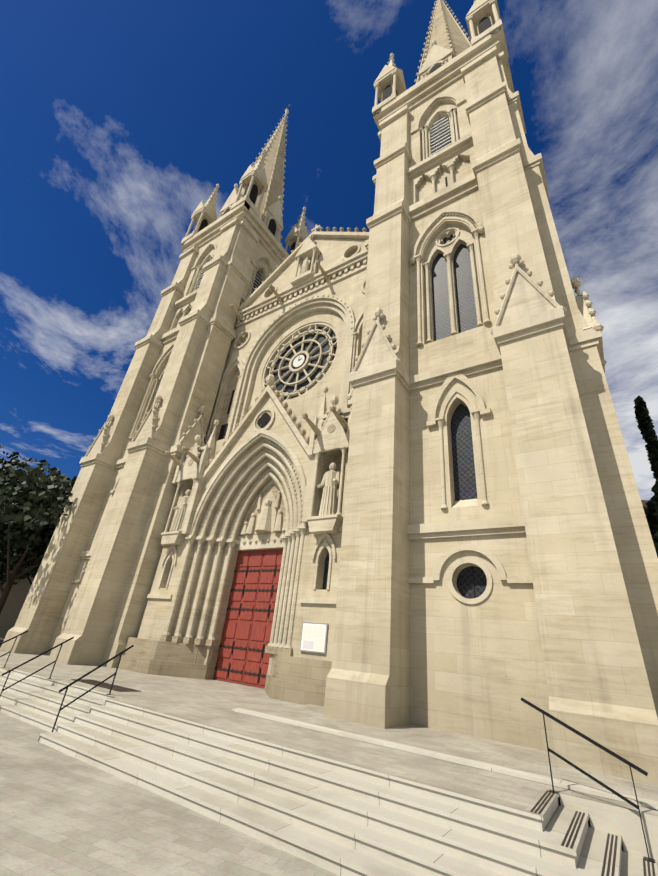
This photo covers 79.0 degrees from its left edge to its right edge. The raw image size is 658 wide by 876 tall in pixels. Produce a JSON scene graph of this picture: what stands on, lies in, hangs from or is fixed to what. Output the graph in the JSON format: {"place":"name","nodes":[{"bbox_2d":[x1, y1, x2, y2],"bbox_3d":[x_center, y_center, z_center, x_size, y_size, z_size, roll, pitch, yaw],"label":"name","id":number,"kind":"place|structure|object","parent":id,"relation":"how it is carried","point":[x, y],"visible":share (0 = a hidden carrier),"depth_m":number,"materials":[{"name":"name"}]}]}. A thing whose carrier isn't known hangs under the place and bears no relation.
{"place":"outdoors","nodes":[
{"label":"outdoors","id":0,"kind":"place"},
{"bbox_2d":[0,565,33,636],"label":"wall","id":1,"kind":"structure","parent":0,"point":[14,603],"depth_m":38.12,"materials":[{"name":"beige paint"}]},
{"bbox_2d":[0,712,656,875],"bbox_3d":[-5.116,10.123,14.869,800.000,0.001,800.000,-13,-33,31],"label":"ground","id":2,"kind":"structure","parent":0,"point":[62,814],"depth_m":5.36,"materials":[{"name":"beige stone"}]},
{"bbox_2d":[0,631,27,667],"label":"handrail","id":3,"kind":"object","parent":2,"relation":"on","point":[9,652],"visible":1,"depth_m":14.44,"materials":[{"name":"black metal"}]},
{"bbox_2d":[0,468,31,540],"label":"tree","id":4,"kind":"object","parent":2,"relation":"on","point":[6,469],"depth_m":28.52,"materials":[{"name":"green plant"}]},
{"bbox_2d":[0,541,41,585],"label":"tree","id":5,"kind":"object","parent":2,"relation":"on","point":[3,564],"visible":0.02,"depth_m":34.73,"materials":[{"name":"green plant"}]},
{"bbox_2d":[0,489,64,577],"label":"tree","id":6,"kind":"object","parent":2,"relation":"on","point":[34,563],"depth_m":32.11,"materials":[{"name":"green plant"}]},
{"bbox_2d":[0,637,73,696],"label":"handrail","id":7,"kind":"object","parent":2,"relation":"on","point":[9,671],"visible":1,"depth_m":12.22,"materials":[{"name":"black metal"}]},
{"bbox_2d":[0,445,76,613],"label":"tree","id":8,"kind":"object","parent":2,"relation":"on","point":[38,516],"visible":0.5,"depth_m":25.86,"materials":[{"name":"green plant"}]},
{"bbox_2d":[52,645,133,731],"bbox_3d":[-6.166,6.476,10.434,0.120,2.017,1.672,-13,-33,31],"label":"handrail","id":9,"kind":"object","parent":2,"relation":"on","point":[88,673],"visible":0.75,"depth_m":10.41,"materials":[{"name":"black metal"}]},
{"bbox_2d":[0,665,657,875],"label":"steps","id":10,"kind":"structure","parent":2,"relation":"on","point":[339,818],"depth_m":5.79,"materials":[{"name":"stone"}]},
{"bbox_2d":[521,697,654,862],"bbox_3d":[3.853,5.009,6.018,1.591,1.667,0.120,-13,-33,31],"label":"handrail","id":11,"kind":"object","parent":10,"relation":"on","point":[630,764],"visible":0.96,"depth_m":6.03,"materials":[{"name":"black metal"}]},
{"bbox_2d":[633,396,657,556],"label":"cypress","id":12,"kind":"object","parent":2,"relation":"on","point":[645,426],"visible":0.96,"depth_m":15.99,"materials":[{"name":"green plant"}]},
{"bbox_2d":[641,500,653,530],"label":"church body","id":13,"kind":"structure","parent":2,"relation":"on","point":[644,502],"depth_m":17.88,"materials":[{"name":"stone"}]},
{"bbox_2d":[0,637,657,815],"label":"platform paving","id":14,"kind":"structure","parent":0,"point":[510,775],"depth_m":8.28,"materials":[{"name":"stone"}]},
{"bbox_2d":[71,679,140,691],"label":"shadow","id":15,"kind":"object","parent":14,"relation":"on","point":[106,685],"depth_m":12.27,"materials":[{"name":"grey stone"}]},
{"bbox_2d":[0,105,307,667],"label":"tower","id":16,"kind":"structure","parent":14,"relation":"on","point":[90,588],"depth_m":25.61,"materials":[{"name":"stone"}]},
{"bbox_2d":[116,224,368,706],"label":"church facade","id":17,"kind":"structure","parent":14,"relation":"on","point":[244,585],"depth_m":20.17,"materials":[{"name":"stone"}]},
{"bbox_2d":[213,549,282,687],"bbox_3d":[-3.423,8.015,18.374,3.600,5.680,0.180,-13,-33,31],"label":"door","id":18,"kind":"structure","parent":17,"relation":"in","point":[242,658],"depth_m":18.31,"materials":[{"name":"red wood"}]},
{"bbox_2d":[299,622,328,653],"bbox_3d":[-0.540,7.122,14.263,1.100,0.950,0.079,-13,-33,31],"label":"notice board","id":19,"kind":"object","parent":17,"relation":"attached to","point":[314,637],"visible":1,"depth_m":14.21,"materials":[{"name":"white"}]},
{"bbox_2d":[323,0,657,784],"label":"tower","id":20,"kind":"structure","parent":14,"relation":"on","point":[499,558],"depth_m":12.32,"materials":[{"name":"stone"}]},
{"bbox_2d":[0,0,657,499],"label":"sky","id":21,"kind":"structure","parent":0,"point":[118,118],"materials":[{"name":"blue"}]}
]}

